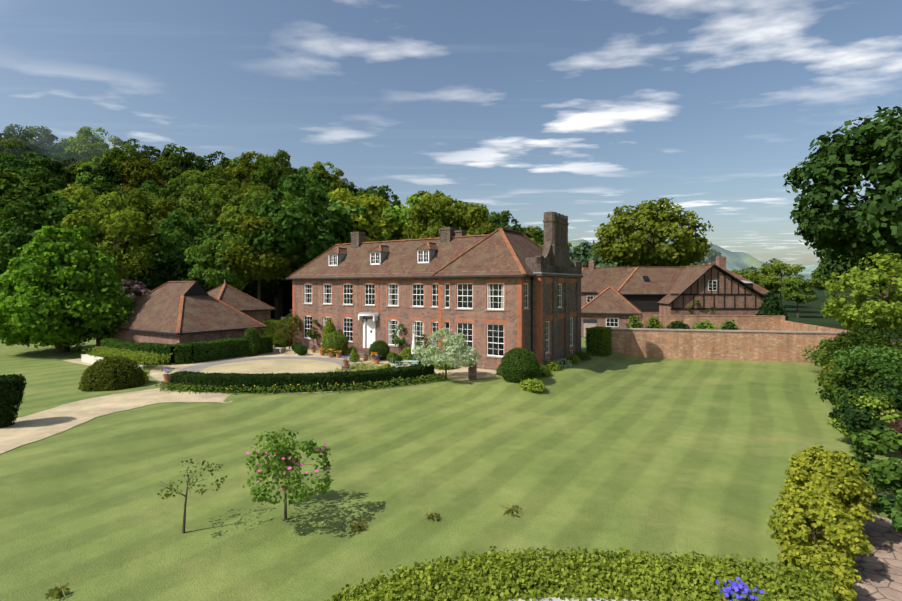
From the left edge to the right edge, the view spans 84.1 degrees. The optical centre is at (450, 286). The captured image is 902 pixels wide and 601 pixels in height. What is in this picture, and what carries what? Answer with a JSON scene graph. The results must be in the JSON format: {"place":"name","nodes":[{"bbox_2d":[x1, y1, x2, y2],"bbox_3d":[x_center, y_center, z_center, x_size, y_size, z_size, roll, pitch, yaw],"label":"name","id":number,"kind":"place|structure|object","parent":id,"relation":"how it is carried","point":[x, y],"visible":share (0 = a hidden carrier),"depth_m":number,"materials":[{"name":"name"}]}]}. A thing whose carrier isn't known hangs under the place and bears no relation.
{"place":"outdoors","nodes":[
{"label":"outdoors","id":0,"kind":"place"},
{"bbox_2d":[76,346,177,364],"bbox_3d":[-25.157,5.295,38.655,11.274,0.738,3.310,0,0,33],"label":"garage planting","id":1,"kind":"object","parent":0,"point":[138,357],"visible":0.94,"depth_m":37.66,"materials":[{"name":"green plant"}]},
{"bbox_2d":[0,346,499,453],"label":"forecourt gravel","id":2,"kind":"structure","parent":0,"point":[37,426],"depth_m":28.05,"materials":[{"name":"beige gravel"}]},
{"bbox_2d":[263,319,291,346],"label":"tall hedge","id":3,"kind":"object","parent":2,"relation":"on","point":[270,329],"visible":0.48,"depth_m":51.25,"materials":[{"name":"green plant"}]},
{"bbox_2d":[242,327,260,355],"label":"garage topiary","id":4,"kind":"object","parent":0,"point":[252,335],"visible":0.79,"depth_m":43.74,"materials":[{"name":"green plant"}]},
{"bbox_2d":[0,282,868,331],"bbox_3d":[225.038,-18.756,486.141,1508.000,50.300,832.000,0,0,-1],"label":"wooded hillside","id":5,"kind":"structure","parent":0,"point":[810,313],"depth_m":111.14,"materials":[{"name":"green plant"}]},
{"bbox_2d":[0,137,33,168],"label":"tree","id":6,"kind":"object","parent":5,"relation":"on","point":[21,148],"visible":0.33,"depth_m":164.19,"materials":[{"name":"green plant"}]},
{"bbox_2d":[0,128,44,163],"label":"tree","id":7,"kind":"object","parent":5,"relation":"on","point":[25,134],"visible":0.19,"depth_m":172.60,"materials":[{"name":"green plant"}]},
{"bbox_2d":[0,152,56,181],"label":"tree","id":8,"kind":"object","parent":5,"relation":"on","point":[13,166],"visible":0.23,"depth_m":141.92,"materials":[{"name":"green plant"}]},
{"bbox_2d":[0,170,61,243],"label":"valley tree","id":9,"kind":"object","parent":5,"relation":"on","point":[9,178],"visible":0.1,"depth_m":74.59,"materials":[{"name":"green plant"}]},
{"bbox_2d":[3,124,58,153],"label":"tree","id":10,"kind":"object","parent":5,"relation":"on","point":[48,138],"visible":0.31,"depth_m":191.31,"materials":[{"name":"green plant"}]},
{"bbox_2d":[0,180,63,235],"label":"valley tree","id":11,"kind":"object","parent":5,"relation":"on","point":[27,194],"visible":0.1,"depth_m":74.32,"materials":[{"name":"green plant"}]},
{"bbox_2d":[19,170,67,191],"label":"tree","id":12,"kind":"object","parent":5,"relation":"on","point":[54,183],"visible":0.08,"depth_m":129.91,"materials":[{"name":"green plant"}]},
{"bbox_2d":[28,153,65,177],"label":"tree","id":13,"kind":"object","parent":5,"relation":"on","point":[55,166],"visible":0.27,"depth_m":158.21,"materials":[{"name":"green plant"}]},
{"bbox_2d":[0,193,105,270],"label":"tree","id":14,"kind":"object","parent":5,"relation":"on","point":[18,233],"visible":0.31,"depth_m":66.68,"materials":[{"name":"green plant"}]},
{"bbox_2d":[45,183,122,221],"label":"tree","id":15,"kind":"object","parent":5,"relation":"on","point":[65,194],"visible":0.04,"depth_m":83.56,"materials":[{"name":"green plant"}]},
{"bbox_2d":[65,126,122,163],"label":"tree","id":16,"kind":"object","parent":5,"relation":"on","point":[97,144],"visible":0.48,"depth_m":188.23,"materials":[{"name":"green plant"}]},
{"bbox_2d":[68,161,125,186],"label":"tree","id":17,"kind":"object","parent":5,"relation":"on","point":[96,172],"visible":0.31,"depth_m":142.08,"materials":[{"name":"green plant"}]},
{"bbox_2d":[71,172,122,194],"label":"tree","id":18,"kind":"object","parent":5,"relation":"on","point":[83,180],"visible":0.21,"depth_m":136.35,"materials":[{"name":"green plant"}]},
{"bbox_2d":[57,186,145,255],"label":"tree","id":19,"kind":"object","parent":5,"relation":"on","point":[112,201],"visible":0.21,"depth_m":73.34,"materials":[{"name":"green plant"}]},
{"bbox_2d":[84,180,129,202],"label":"tree","id":20,"kind":"object","parent":5,"relation":"on","point":[105,189],"visible":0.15,"depth_m":133.27,"materials":[{"name":"green plant"}]},
{"bbox_2d":[94,149,143,186],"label":"tree","id":21,"kind":"object","parent":5,"relation":"on","point":[123,157],"visible":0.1,"depth_m":147.55,"materials":[{"name":"green plant"}]},
{"bbox_2d":[100,143,140,167],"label":"tree","id":22,"kind":"object","parent":5,"relation":"on","point":[134,153],"visible":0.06,"depth_m":176.15,"materials":[{"name":"green plant"}]},
{"bbox_2d":[112,158,166,204],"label":"tree","id":23,"kind":"object","parent":5,"relation":"on","point":[143,173],"visible":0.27,"depth_m":145.01,"materials":[{"name":"green plant"}]},
{"bbox_2d":[104,188,181,225],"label":"tree","id":24,"kind":"object","parent":5,"relation":"on","point":[162,207],"visible":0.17,"depth_m":98.73,"materials":[{"name":"green plant"}]},
{"bbox_2d":[128,180,169,209],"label":"tree","id":25,"kind":"object","parent":5,"relation":"on","point":[150,186],"visible":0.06,"depth_m":125.37,"materials":[{"name":"green plant"}]},
{"bbox_2d":[132,209,223,283],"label":"valley tree","id":26,"kind":"object","parent":5,"relation":"on","point":[171,250],"visible":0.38,"depth_m":73.68,"materials":[{"name":"green plant"}]},
{"bbox_2d":[151,143,207,184],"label":"tree","id":27,"kind":"object","parent":5,"relation":"on","point":[169,156],"visible":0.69,"depth_m":163.24,"materials":[{"name":"green plant"}]},
{"bbox_2d":[160,175,203,209],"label":"tree","id":28,"kind":"object","parent":5,"relation":"on","point":[174,191],"visible":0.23,"depth_m":126.41,"materials":[{"name":"green plant"}]},
{"bbox_2d":[156,209,210,245],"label":"tree","id":29,"kind":"object","parent":5,"relation":"on","point":[191,239],"visible":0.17,"depth_m":92.22,"materials":[{"name":"green plant"}]},
{"bbox_2d":[168,169,216,187],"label":"tree","id":30,"kind":"object","parent":5,"relation":"on","point":[193,173],"visible":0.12,"depth_m":143.90,"materials":[{"name":"green plant"}]},
{"bbox_2d":[166,260,220,291],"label":"tree","id":31,"kind":"object","parent":5,"relation":"on","point":[182,270],"visible":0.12,"depth_m":70.46,"materials":[{"name":"green plant"}]},
{"bbox_2d":[171,190,227,228],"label":"tree","id":32,"kind":"object","parent":5,"relation":"on","point":[217,201],"visible":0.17,"depth_m":107.06,"materials":[{"name":"green plant"}]},
{"bbox_2d":[173,183,243,223],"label":"tree","id":33,"kind":"object","parent":5,"relation":"on","point":[237,199],"visible":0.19,"depth_m":109.02,"materials":[{"name":"green plant"}]},
{"bbox_2d":[188,170,233,206],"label":"tree","id":34,"kind":"object","parent":5,"relation":"on","point":[207,176],"visible":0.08,"depth_m":134.40,"materials":[{"name":"green plant"}]},
{"bbox_2d":[203,151,232,170],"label":"tree","id":35,"kind":"object","parent":5,"relation":"on","point":[222,162],"visible":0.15,"depth_m":182.92,"materials":[{"name":"green plant"}]},
{"bbox_2d":[206,212,254,268],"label":"tree","id":36,"kind":"object","parent":5,"relation":"on","point":[223,225],"visible":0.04,"depth_m":75.66,"materials":[{"name":"green plant"}]},
{"bbox_2d":[219,166,252,191],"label":"tree","id":37,"kind":"object","parent":5,"relation":"on","point":[237,169],"visible":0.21,"depth_m":166.52,"materials":[{"name":"green plant"}]},
{"bbox_2d":[216,183,270,207],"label":"tree","id":38,"kind":"object","parent":5,"relation":"on","point":[265,188],"visible":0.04,"depth_m":118.50,"materials":[{"name":"green plant"}]},
{"bbox_2d":[206,214,302,300],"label":"tree","id":39,"kind":"object","parent":5,"relation":"on","point":[267,265],"visible":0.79,"depth_m":69.47,"materials":[{"name":"green plant"}]},
{"bbox_2d":[231,151,277,183],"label":"tree","id":40,"kind":"object","parent":5,"relation":"on","point":[244,160],"visible":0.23,"depth_m":174.43,"materials":[{"name":"green plant"}]},
{"bbox_2d":[238,262,284,299],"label":"valley tree","id":41,"kind":"object","parent":5,"relation":"on","point":[270,286],"visible":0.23,"depth_m":77.66,"materials":[{"name":"green plant"}]},
{"bbox_2d":[219,190,316,319],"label":"valley tree","id":42,"kind":"object","parent":5,"relation":"on","point":[253,203],"visible":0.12,"depth_m":77.37,"materials":[{"name":"green plant"}]},
{"bbox_2d":[248,149,297,190],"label":"tree","id":43,"kind":"object","parent":5,"relation":"on","point":[263,173],"visible":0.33,"depth_m":159.35,"materials":[{"name":"green plant"}]},
{"bbox_2d":[241,174,352,268],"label":"tree","id":44,"kind":"object","parent":5,"relation":"on","point":[304,227],"visible":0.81,"depth_m":71.32,"materials":[{"name":"green plant"}]},
{"bbox_2d":[281,167,332,206],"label":"tree","id":45,"kind":"object","parent":5,"relation":"on","point":[322,186],"visible":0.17,"depth_m":143.73,"materials":[{"name":"green plant"}]},
{"bbox_2d":[307,161,347,187],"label":"tree","id":46,"kind":"object","parent":5,"relation":"on","point":[320,166],"visible":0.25,"depth_m":203.75,"materials":[{"name":"green plant"}]},
{"bbox_2d":[281,196,375,248],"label":"valley tree","id":47,"kind":"object","parent":5,"relation":"on","point":[338,208],"visible":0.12,"depth_m":80.14,"materials":[{"name":"green plant"}]},
{"bbox_2d":[328,188,406,243],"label":"valley tree","id":48,"kind":"object","parent":5,"relation":"on","point":[376,205],"visible":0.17,"depth_m":81.68,"materials":[{"name":"green plant"}]},
{"bbox_2d":[367,185,401,208],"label":"tree","id":49,"kind":"object","parent":5,"relation":"on","point":[382,190],"visible":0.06,"depth_m":148.53,"materials":[{"name":"green plant"}]},
{"bbox_2d":[378,195,438,240],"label":"tree","id":50,"kind":"object","parent":5,"relation":"on","point":[402,214],"visible":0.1,"depth_m":81.46,"materials":[{"name":"green plant"}]},
{"bbox_2d":[402,195,489,238],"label":"tree","id":51,"kind":"object","parent":5,"relation":"on","point":[422,215],"visible":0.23,"depth_m":77.90,"materials":[{"name":"green plant"}]},
{"bbox_2d":[442,201,497,230],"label":"tree","id":52,"kind":"object","parent":5,"relation":"on","point":[463,207],"visible":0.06,"depth_m":93.44,"materials":[{"name":"green plant"}]},
{"bbox_2d":[489,210,523,233],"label":"tree","id":53,"kind":"object","parent":5,"relation":"on","point":[503,217],"visible":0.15,"depth_m":155.21,"materials":[{"name":"green plant"}]},
{"bbox_2d":[570,241,628,266],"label":"tree","id":54,"kind":"object","parent":5,"relation":"on","point":[582,248],"visible":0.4,"depth_m":130.26,"materials":[{"name":"green plant"}]},
{"bbox_2d":[581,260,635,307],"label":"cottage","id":55,"kind":"structure","parent":5,"relation":"on","point":[594,280],"depth_m":84.47,"materials":[{"name":"tile"}]},
{"bbox_2d":[811,259,847,296],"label":"tree","id":56,"kind":"object","parent":5,"relation":"on","point":[819,279],"visible":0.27,"depth_m":121.24,"materials":[{"name":"green plant"}]},
{"bbox_2d":[0,337,901,600],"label":"lawn","id":57,"kind":"structure","parent":0,"point":[617,450],"depth_m":17.25,"materials":[{"name":"green plant"}]},
{"bbox_2d":[0,374,26,427],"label":"yew goblet topiary","id":58,"kind":"object","parent":57,"relation":"on","point":[12,387],"visible":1,"depth_m":21.55,"materials":[{"name":"green plant"}]},
{"bbox_2d":[45,582,69,599],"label":"grass tuft","id":59,"kind":"object","parent":57,"relation":"on","point":[56,591],"visible":0.92,"depth_m":10.60,"materials":[{"name":"green plant"}]},
{"bbox_2d":[0,225,138,352],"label":"lime tree","id":60,"kind":"object","parent":57,"relation":"on","point":[55,275],"visible":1,"depth_m":43.75,"materials":[{"name":"green plant"}]},
{"bbox_2d":[78,355,144,391],"bbox_3d":[-20.617,5.259,30.535,3.618,2.068,3.511,0,0,-1],"label":"dome bush","id":61,"kind":"object","parent":57,"relation":"on","point":[111,373],"visible":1,"depth_m":29.62,"materials":[{"name":"green plant"}]},
{"bbox_2d":[119,279,149,299],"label":"flowering shrub","id":62,"kind":"object","parent":57,"relation":"on","point":[137,284],"visible":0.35,"depth_m":65.00,"materials":[{"name":"purple plant"}]},
{"bbox_2d":[96,281,265,348],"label":"outbuilding","id":63,"kind":"structure","parent":57,"relation":"on","point":[173,312],"depth_m":44.91,"materials":[{"name":"tile"}]},
{"bbox_2d":[100,335,273,364],"bbox_3d":[-23.068,5.319,42.515,13.668,1.852,8.063,0,0,-1],"label":"low hedge","id":64,"kind":"object","parent":57,"relation":"on","point":[203,351],"visible":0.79,"depth_m":40.48,"materials":[{"name":"green plant"}]},
{"bbox_2d":[157,458,226,533],"bbox_3d":[-7.004,5.783,13.604,1.646,2.227,1.699,0,0,-28],"label":"lawn sapling","id":65,"kind":"object","parent":57,"relation":"on","point":[166,495],"visible":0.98,"depth_m":13.43,"materials":[{"name":"green plant"}]},
{"bbox_2d":[207,280,274,322],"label":"coach house","id":66,"kind":"structure","parent":57,"relation":"on","point":[248,305],"depth_m":56.58,"materials":[{"name":"tile"}]},
{"bbox_2d":[274,314,301,348],"bbox_3d":[-15.675,4.561,48.715,2.643,3.664,2.755,0,0,-1],"label":"tree","id":67,"kind":"object","parent":57,"relation":"on","point":[290,324],"depth_m":48.30,"materials":[{"name":"green plant"}]},
{"bbox_2d":[243,428,334,519],"bbox_3d":[-4.589,5.548,14.110,2.378,2.692,3.556,0,0,-27],"label":"flowering tree","id":68,"kind":"object","parent":57,"relation":"on","point":[280,467],"visible":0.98,"depth_m":13.73,"materials":[{"name":"green plant"}]},
{"bbox_2d":[169,364,434,392],"bbox_3d":[-8.655,5.607,30.235,15.826,1.173,3.264,0,0,-11],"label":"hedge","id":69,"kind":"object","parent":57,"relation":"on","point":[249,380],"visible":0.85,"depth_m":29.01,"materials":[{"name":"green plant"}]},
{"bbox_2d":[155,372,450,394],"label":"hedge border plants","id":70,"kind":"object","parent":57,"relation":"on","point":[436,376],"visible":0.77,"depth_m":28.85,"materials":[{"name":"green plant"}]},
{"bbox_2d":[162,348,476,387],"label":"flower pots and plinths","id":71,"kind":"object","parent":57,"relation":"on","point":[472,373],"visible":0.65,"depth_m":35.24,"materials":[{"name":"ceramic"}]},
{"bbox_2d":[321,331,348,355],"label":"round bush","id":72,"kind":"object","parent":57,"relation":"on","point":[336,340],"visible":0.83,"depth_m":43.31,"materials":[{"name":"green plant"}]},
{"bbox_2d":[368,340,389,359],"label":"ball bush","id":73,"kind":"object","parent":57,"relation":"on","point":[381,348],"visible":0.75,"depth_m":40.84,"materials":[{"name":"green plant"}]},
{"bbox_2d":[286,211,583,369],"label":"manor house","id":74,"kind":"structure","parent":57,"relation":"on","point":[495,296],"depth_m":40.84,"materials":[{"name":"brick"}]},
{"bbox_2d":[411,327,481,378],"bbox_3d":[-0.298,4.561,32.869,4.626,3.666,4.502,0,0,-1],"label":"silver shrub","id":75,"kind":"object","parent":57,"relation":"on","point":[455,345],"visible":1,"depth_m":32.24,"materials":[{"name":"green plant"}]},
{"bbox_2d":[499,347,539,382],"bbox_3d":[4.401,5.244,32.328,2.694,2.661,2.685,0,0,-1],"label":"ball bush","id":76,"kind":"object","parent":57,"relation":"on","point":[517,365],"visible":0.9,"depth_m":31.48,"materials":[{"name":"green plant"}]},
{"bbox_2d":[518,378,545,392],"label":"shrub","id":77,"kind":"object","parent":57,"relation":"on","point":[531,385],"visible":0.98,"depth_m":30.29,"materials":[{"name":"green plant"}]},
{"bbox_2d":[502,597,652,600],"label":"terrace stone wall","id":78,"kind":"structure","parent":57,"relation":"on","point":[558,599],"depth_m":9.03,"materials":[{"name":"beige stone"}]},
{"bbox_2d":[585,326,611,356],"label":"tall hedge","id":79,"kind":"object","parent":57,"relation":"on","point":[598,342],"visible":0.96,"depth_m":43.81,"materials":[{"name":"green plant"}]},
{"bbox_2d":[581,286,641,336],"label":"cottage","id":80,"kind":"structure","parent":57,"relation":"on","point":[610,306],"depth_m":59.09,"materials":[{"name":"brick"}]},
{"bbox_2d":[597,256,779,323],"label":"house","id":81,"kind":"structure","parent":57,"relation":"on","point":[720,288],"depth_m":64.78,"materials":[{"name":"brick"}]},
{"bbox_2d":[611,315,849,362],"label":"garden walls","id":82,"kind":"structure","parent":57,"relation":"on","point":[767,338],"depth_m":45.32,"materials":[{"name":"brick"}]},
{"bbox_2d":[755,288,789,320],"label":"shrub","id":83,"kind":"object","parent":57,"relation":"on","point":[770,306],"visible":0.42,"depth_m":56.86,"materials":[{"name":"green plant"}]},
{"bbox_2d":[777,543,860,600],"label":"shrub","id":84,"kind":"object","parent":57,"relation":"on","point":[841,572],"visible":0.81,"depth_m":10.29,"materials":[{"name":"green plant"}]},
{"bbox_2d":[766,491,874,565],"bbox_3d":[8.622,5.893,11.745,2.020,2.002,2.110,0,0,39],"label":"shrub","id":85,"kind":"object","parent":57,"relation":"on","point":[842,531],"visible":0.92,"depth_m":11.46,"materials":[{"name":"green plant"}]},
{"bbox_2d":[779,444,876,538],"bbox_3d":[9.787,5.516,13.007,2.120,2.755,2.211,0,0,-1],"label":"shrub","id":86,"kind":"object","parent":57,"relation":"on","point":[833,475],"visible":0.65,"depth_m":12.57,"materials":[{"name":"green plant"}]},
{"bbox_2d":[801,339,859,366],"bbox_3d":[28.451,5.325,36.392,4.491,3.138,4.198,0,0,-1],"label":"border shrub","id":87,"kind":"object","parent":57,"relation":"on","point":[820,353],"visible":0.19,"depth_m":36.54,"materials":[{"name":"green plant"}]},
{"bbox_2d":[783,106,901,344],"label":"tree","id":88,"kind":"object","parent":57,"relation":"on","point":[873,226],"visible":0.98,"depth_m":46.22,"materials":[{"name":"green plant"}]},
{"bbox_2d":[815,217,901,330],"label":"tree","id":89,"kind":"object","parent":57,"relation":"on","point":[830,264],"visible":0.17,"depth_m":62.59,"materials":[{"name":"green plant"}]},
{"bbox_2d":[816,342,901,387],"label":"border shrub","id":90,"kind":"object","parent":57,"relation":"on","point":[861,351],"depth_m":27.67,"materials":[{"name":"green plant"}]},
{"bbox_2d":[820,252,901,341],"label":"shrub","id":91,"kind":"object","parent":57,"relation":"on","point":[875,314],"visible":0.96,"depth_m":35.98,"materials":[{"name":"green plant"}]},
{"bbox_2d":[834,325,901,357],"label":"dark border shrub","id":92,"kind":"object","parent":57,"relation":"on","point":[887,334],"visible":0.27,"depth_m":34.17,"materials":[{"name":"green plant"}]},
{"bbox_2d":[844,427,901,493],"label":"dark border shrub","id":93,"kind":"object","parent":57,"relation":"on","point":[886,474],"visible":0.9,"depth_m":15.00,"materials":[{"name":"green plant"}]},
{"bbox_2d":[847,514,901,600],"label":"stone path","id":94,"kind":"structure","parent":57,"relation":"on","point":[880,571],"depth_m":11.78,"materials":[{"name":"stone"}]},
{"bbox_2d":[871,489,901,534],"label":"border shrub","id":95,"kind":"object","parent":57,"relation":"on","point":[881,505],"visible":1,"depth_m":12.77,"materials":[{"name":"green plant"}]},
{"bbox_2d":[0,0,901,266],"label":"sky","id":96,"kind":"structure","parent":0,"point":[581,111],"materials":[{"name":"blue"}]},
{"bbox_2d":[530,234,811,279],"bbox_3d":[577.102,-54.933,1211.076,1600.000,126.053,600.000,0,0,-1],"label":"distant hill","id":97,"kind":"structure","parent":0,"point":[739,261],"depth_m":1027.83,"materials":[{"name":"green plant"}]},
{"bbox_2d":[716,577,773,600],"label":"flowers","id":98,"kind":"object","parent":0,"point":[737,586],"depth_m":8.47,"materials":[{"name":"blue plant"}]},
{"label":"ground","id":99,"kind":"structure","parent":0,"visible":0},
{"bbox_2d":[60,206,161,279],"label":"valley tree","id":100,"kind":"object","parent":99,"relation":"on","point":[134,226],"visible":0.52,"depth_m":67.92,"materials":[{"name":"green plant"}]},
{"bbox_2d":[119,247,187,299],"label":"valley tree","id":101,"kind":"object","parent":99,"relation":"on","point":[151,283],"visible":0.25,"depth_m":70.08,"materials":[{"name":"green plant"}]},
{"bbox_2d":[184,232,250,289],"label":"valley tree","id":102,"kind":"object","parent":99,"relation":"on","point":[217,274],"visible":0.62,"depth_m":68.51,"materials":[{"name":"green plant"}]},
{"bbox_2d":[324,546,835,600],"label":"box hedge","id":103,"kind":"object","parent":99,"relation":"on","point":[516,575],"visible":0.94,"depth_m":9.52,"materials":[{"name":"green plant"}]},
{"bbox_2d":[591,197,713,266],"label":"chestnut tree","id":104,"kind":"object","parent":99,"relation":"on","point":[686,248],"visible":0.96,"depth_m":101.44,"materials":[{"name":"green plant"}]},
{"bbox_2d":[731,267,764,288],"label":"tree","id":105,"kind":"object","parent":99,"relation":"on","point":[751,276],"visible":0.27,"depth_m":99.16,"materials":[{"name":"green plant"}]},
{"bbox_2d":[756,262,806,305],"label":"tree","id":106,"kind":"object","parent":99,"relation":"on","point":[768,282],"visible":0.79,"depth_m":110.66,"materials":[{"name":"green plant"}]},
{"bbox_2d":[778,274,818,317],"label":"tree","id":107,"kind":"object","parent":99,"relation":"on","point":[791,286],"visible":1,"depth_m":94.97,"materials":[{"name":"green plant"}]},
{"bbox_2d":[814,356,901,413],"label":"border shrub","id":108,"kind":"object","parent":99,"relation":"on","point":[885,370],"depth_m":24.15,"materials":[{"name":"green plant"}]},
{"bbox_2d":[820,330,901,374],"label":"border shrub","id":109,"kind":"object","parent":99,"relation":"on","point":[841,341],"depth_m":31.85,"materials":[{"name":"green plant"}]},
{"bbox_2d":[827,379,901,438],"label":"border shrub","id":110,"kind":"object","parent":99,"relation":"on","point":[854,418],"depth_m":19.98,"materials":[{"name":"green plant"}]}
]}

